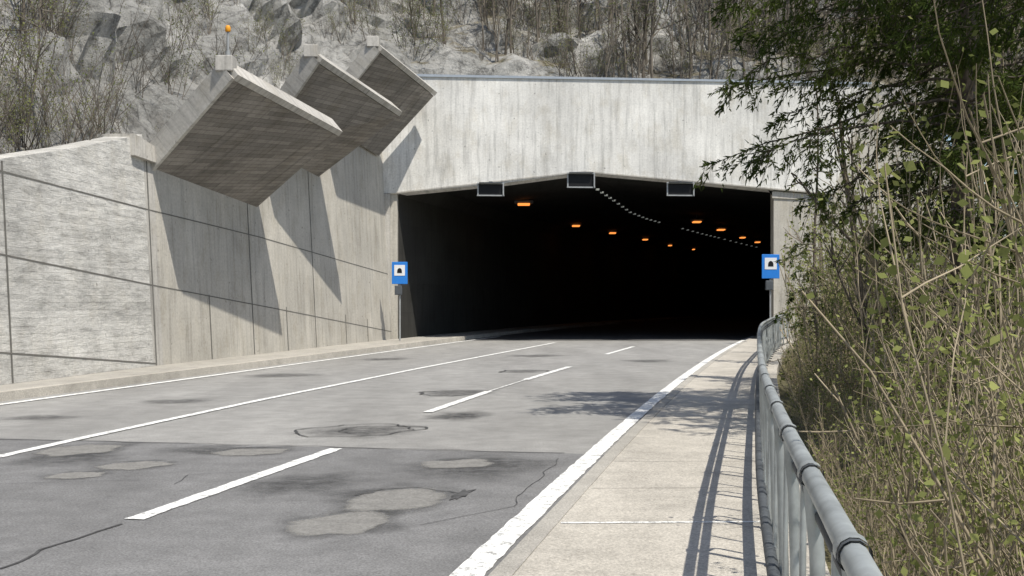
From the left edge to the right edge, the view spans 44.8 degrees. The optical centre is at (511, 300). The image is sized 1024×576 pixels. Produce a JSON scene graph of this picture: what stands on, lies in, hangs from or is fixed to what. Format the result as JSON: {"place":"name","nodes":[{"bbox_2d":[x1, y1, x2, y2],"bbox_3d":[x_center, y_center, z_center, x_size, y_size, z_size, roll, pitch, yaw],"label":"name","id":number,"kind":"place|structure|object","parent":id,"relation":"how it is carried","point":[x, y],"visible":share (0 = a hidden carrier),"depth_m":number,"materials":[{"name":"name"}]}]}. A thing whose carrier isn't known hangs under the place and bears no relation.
{"place":"outdoors","nodes":[
{"label":"outdoors","id":0,"kind":"place"},
{"bbox_2d":[0,336,752,575],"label":"road","id":1,"kind":"structure","parent":0,"point":[475,457],"depth_m":13.33,"materials":[{"name":"grey asphalt"}]},
{"bbox_2d":[0,313,768,401],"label":"walkway","id":2,"kind":"structure","parent":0,"point":[23,390],"depth_m":31.63,"materials":[{"name":"concrete"}]},
{"bbox_2d":[143,160,162,365],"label":"wall end pier","id":3,"kind":"structure","parent":2,"relation":"on","point":[155,268],"depth_m":29.58,"materials":[{"name":"concrete"}]},
{"bbox_2d":[97,133,155,162],"bbox_3d":[-8.995,-3.550,29.550,0.929,0.600,1.873,0,0,9],"label":"top ledge","id":4,"kind":"object","parent":3,"relation":"on","point":[142,149],"visible":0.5,"depth_m":28.82,"materials":[{"name":"concrete"}]},
{"bbox_2d":[146,161,156,364],"bbox_3d":[-8.555,-0.930,29.440,0.261,4.940,0.062,0,0,0],"label":"joint","id":5,"kind":"object","parent":3,"relation":"attached to","point":[151,262],"visible":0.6,"depth_m":29.44,"materials":[{"name":"grey concrete"}]},
{"bbox_2d":[392,262,407,340],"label":"emergency bay sign","id":6,"kind":"object","parent":2,"relation":"on","point":[399,273],"visible":1,"depth_m":47.77,"materials":[{"name":"blue metal"}]},
{"bbox_2d":[0,0,1023,153],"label":"rocky hillside","id":7,"kind":"structure","parent":0,"point":[159,105],"depth_m":46.55,"materials":[{"name":"stone"}]},
{"bbox_2d":[0,68,21,88],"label":"budding tree","id":8,"kind":"object","parent":7,"relation":"on","point":[8,78],"visible":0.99,"depth_m":23.50,"materials":[{"name":"grey plant"}]},
{"bbox_2d":[0,8,54,125],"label":"budding tree","id":9,"kind":"object","parent":7,"relation":"on","point":[22,29],"visible":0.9,"depth_m":24.80,"materials":[{"name":"grey plant"}]},
{"bbox_2d":[18,0,56,34],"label":"budding tree","id":10,"kind":"object","parent":7,"relation":"on","point":[23,6],"visible":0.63,"depth_m":29.50,"materials":[{"name":"grey plant"}]},
{"bbox_2d":[0,0,116,132],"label":"budding tree","id":11,"kind":"object","parent":7,"relation":"on","point":[40,9],"visible":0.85,"depth_m":26.91,"materials":[{"name":"grey plant"}]},
{"bbox_2d":[0,0,1023,153],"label":"hillside scrub","id":12,"kind":"object","parent":7,"relation":"on","point":[22,111],"visible":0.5,"depth_m":42.09,"materials":[{"name":"grey plant"}]},
{"bbox_2d":[341,0,1023,120],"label":"bare woodland","id":13,"kind":"object","parent":7,"relation":"on","point":[645,19],"visible":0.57,"depth_m":54.33,"materials":[{"name":"grey plant"}]},
{"bbox_2d":[514,200,532,205],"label":"tunnel lamp","id":14,"kind":"object","parent":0,"point":[523,202],"visible":0.93,"depth_m":61.15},
{"bbox_2d":[570,223,581,226],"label":"tunnel lamp","id":15,"kind":"object","parent":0,"point":[576,225],"visible":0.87,"depth_m":78.92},
{"bbox_2d":[607,230,617,233],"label":"tunnel lamp","id":16,"kind":"object","parent":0,"point":[613,232],"visible":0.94,"depth_m":87.37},
{"bbox_2d":[488,335,829,575],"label":"pavement","id":17,"kind":"structure","parent":0,"point":[666,486],"depth_m":10.13,"materials":[{"name":"concrete"}]},
{"bbox_2d":[762,254,778,317],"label":"emergency bay sign","id":18,"kind":"object","parent":17,"relation":"on","point":[770,268],"visible":0.95,"depth_m":47.48,"materials":[{"name":"blue metal"}]},
{"bbox_2d":[755,314,882,575],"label":"pedestrian railing","id":19,"kind":"object","parent":17,"relation":"on","point":[811,506],"visible":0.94,"depth_m":5.13,"materials":[{"name":"metal"}]},
{"bbox_2d":[690,214,703,222],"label":"tunnel lamp","id":20,"kind":"object","parent":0,"point":[696,220],"visible":0.99,"depth_m":74.96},
{"bbox_2d":[715,227,726,230],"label":"tunnel lamp","id":21,"kind":"object","parent":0,"point":[720,228],"visible":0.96,"depth_m":83.31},
{"bbox_2d":[777,354,1023,575],"bbox_3d":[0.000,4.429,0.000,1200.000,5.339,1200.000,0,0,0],"label":"ground","id":22,"kind":"structure","parent":0,"point":[783,394],"depth_m":17.09,"materials":[{"name":"soil"}]},
{"bbox_2d":[0,134,153,384],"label":"retaining wall","id":23,"kind":"structure","parent":22,"relation":"on","point":[56,311],"depth_m":25.73,"materials":[{"name":"concrete"}]},
{"bbox_2d":[1,161,13,382],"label":"joint","id":24,"kind":"object","parent":23,"relation":"attached to","point":[7,271],"visible":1,"depth_m":23.10,"materials":[{"name":"grey concrete"}]},
{"bbox_2d":[0,170,147,209],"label":"joint","id":25,"kind":"object","parent":23,"relation":"attached to","point":[72,189],"visible":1,"depth_m":25.68,"materials":[{"name":"grey concrete"}]},
{"bbox_2d":[0,253,151,285],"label":"joint","id":26,"kind":"object","parent":23,"relation":"attached to","point":[74,269],"visible":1,"depth_m":25.57,"materials":[{"name":"grey concrete"}]},
{"bbox_2d":[0,352,155,363],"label":"joint","id":27,"kind":"object","parent":23,"relation":"attached to","point":[74,357],"visible":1,"depth_m":25.45,"materials":[{"name":"grey concrete"}]},
{"bbox_2d":[154,170,265,364],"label":"retaining wall","id":28,"kind":"structure","parent":22,"relation":"on","point":[197,257],"depth_m":32.50,"materials":[{"name":"concrete"}]},
{"bbox_2d":[209,295,212,358],"bbox_3d":[-7.913,0.695,32.600,0.096,1.690,0.062,0,0,0],"label":"joint","id":29,"kind":"object","parent":28,"relation":"attached to","point":[210,326],"visible":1,"depth_m":32.60,"materials":[{"name":"grey concrete"}]},
{"bbox_2d":[150,55,342,206],"bbox_3d":[-7.749,-3.605,32.618,4.564,4.137,7.241,0,0,14],"label":"concrete baffle","id":30,"kind":"object","parent":28,"relation":"attached to","point":[231,128],"visible":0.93,"depth_m":31.38,"materials":[{"name":"grey concrete"}]},
{"bbox_2d":[225,25,230,54],"bbox_3d":[-6.639,-5.880,29.000,0.130,1.110,0.127,0,0,0],"label":"warning beacon","id":31,"kind":"object","parent":30,"relation":"on","point":[227,30],"visible":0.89,"depth_m":28.97,"materials":[{"name":"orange metal"}]},
{"bbox_2d":[247,203,254,353],"bbox_3d":[-7.471,-0.730,35.500,0.238,4.540,0.062,0,0,0],"label":"joint","id":32,"kind":"object","parent":28,"relation":"attached to","point":[251,279],"visible":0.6,"depth_m":35.50,"materials":[{"name":"grey concrete"}]},
{"bbox_2d":[259,168,328,352],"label":"retaining wall","id":33,"kind":"structure","parent":22,"relation":"on","point":[285,213],"depth_m":39.15,"materials":[{"name":"concrete"}]},
{"bbox_2d":[286,307,288,349],"bbox_3d":[-6.913,0.870,38.200,0.078,1.340,0.062,0,0,0],"label":"joint","id":34,"kind":"object","parent":33,"relation":"attached to","point":[287,328],"visible":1,"depth_m":38.20,"materials":[{"name":"grey concrete"}]},
{"bbox_2d":[308,175,316,346],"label":"joint","id":35,"kind":"object","parent":33,"relation":"attached to","point":[312,260],"visible":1,"depth_m":40.80,"materials":[{"name":"grey concrete"}]},
{"bbox_2d":[280,44,401,176],"bbox_3d":[-6.814,-5.180,39.000,4.785,4.376,5.665,0,0,20],"label":"concrete baffle","id":36,"kind":"object","parent":33,"relation":"attached to","point":[358,112],"visible":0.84,"depth_m":38.31,"materials":[{"name":"grey concrete"}]},
{"bbox_2d":[321,145,392,345],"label":"retaining wall","id":37,"kind":"structure","parent":22,"relation":"on","point":[352,186],"depth_m":45.72,"materials":[{"name":"concrete"}]},
{"bbox_2d":[150,210,386,273],"bbox_3d":[-6.786,-1.600,39.630,0.005,1.130,20.666,0,0,10],"label":"joint","id":38,"kind":"object","parent":37,"relation":"attached to","point":[259,237],"visible":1,"depth_m":35.96,"materials":[{"name":"grey concrete"}]},
{"bbox_2d":[153,285,390,331],"bbox_3d":[-6.683,0.445,39.630,0.002,1.640,20.671,0,0,10],"label":"joint","id":39,"kind":"object","parent":37,"relation":"attached to","point":[261,305],"visible":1,"depth_m":35.81,"materials":[{"name":"grey concrete"}]},
{"bbox_2d":[346,36,436,155],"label":"concrete baffle","id":40,"kind":"object","parent":37,"relation":"attached to","point":[376,66],"visible":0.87,"depth_m":45.33,"materials":[{"name":"grey concrete"}]},
{"bbox_2d":[382,74,990,342],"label":"tunnel portal","id":41,"kind":"object","parent":22,"relation":"on","point":[467,253],"visible":0.47,"depth_m":53.70,"materials":[{"name":"grey concrete"}]},
{"bbox_2d":[477,181,503,195],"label":"lane signal box","id":42,"kind":"object","parent":41,"relation":"attached to","point":[490,188],"visible":1,"depth_m":49.73,"materials":[{"name":"black paint"}]},
{"bbox_2d":[567,172,594,187],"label":"lane signal box","id":43,"kind":"object","parent":41,"relation":"attached to","point":[580,179],"visible":1,"depth_m":50.10,"materials":[{"name":"black paint"}]},
{"bbox_2d":[596,188,758,247],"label":"cable marker lights","id":44,"kind":"object","parent":41,"relation":"attached to","point":[660,222],"visible":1,"depth_m":73.37,"materials":[{"name":"glowing white light"},{"name":"plastic"}]},
{"bbox_2d":[666,181,694,195],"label":"lane signal box","id":45,"kind":"object","parent":41,"relation":"attached to","point":[679,188],"visible":0.97,"depth_m":50.51,"materials":[{"name":"black paint"}]},
{"bbox_2d":[766,90,858,364],"bbox_3d":[7.578,-0.549,31.007,2.208,9.503,2.555,0,0,-23],"label":"spruce tree","id":46,"kind":"object","parent":22,"relation":"on","point":[806,239],"visible":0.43,"depth_m":31.02,"materials":[{"name":"green plant"}]},
{"bbox_2d":[693,0,1023,527],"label":"spruce tree","id":47,"kind":"object","parent":22,"relation":"on","point":[966,71],"visible":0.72,"depth_m":16.96,"materials":[{"name":"green plant"}]},
{"bbox_2d":[783,98,1003,483],"bbox_3d":[11.683,0.856,32.211,9.233,8.594,28.119,0,0,13],"label":"sapling thicket","id":48,"kind":"object","parent":22,"relation":"on","point":[863,290],"visible":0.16,"depth_m":20.46,"materials":[{"name":"green plant"}]},
{"bbox_2d":[777,0,1023,575],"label":"embankment bushes","id":49,"kind":"object","parent":22,"relation":"on","point":[905,431],"visible":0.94,"depth_m":9.01,"materials":[{"name":"green plant"}]},
{"bbox_2d":[860,0,1023,479],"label":"spruce tree","id":50,"kind":"object","parent":22,"relation":"on","point":[997,68],"visible":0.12,"depth_m":20.65,"materials":[{"name":"green plant"}]},
{"bbox_2d":[885,0,1023,281],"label":"spruce tree","id":51,"kind":"object","parent":22,"relation":"on","point":[1015,92],"visible":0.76,"depth_m":13.53,"materials":[{"name":"green plant"}]},
{"bbox_2d":[938,47,1023,383],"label":"spruce tree","id":52,"kind":"object","parent":22,"relation":"on","point":[1021,50],"visible":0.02,"depth_m":31.38,"materials":[{"name":"green plant"}]},
{"bbox_2d":[946,135,1017,274],"label":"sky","id":53,"kind":"structure","parent":0,"point":[948,135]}
]}

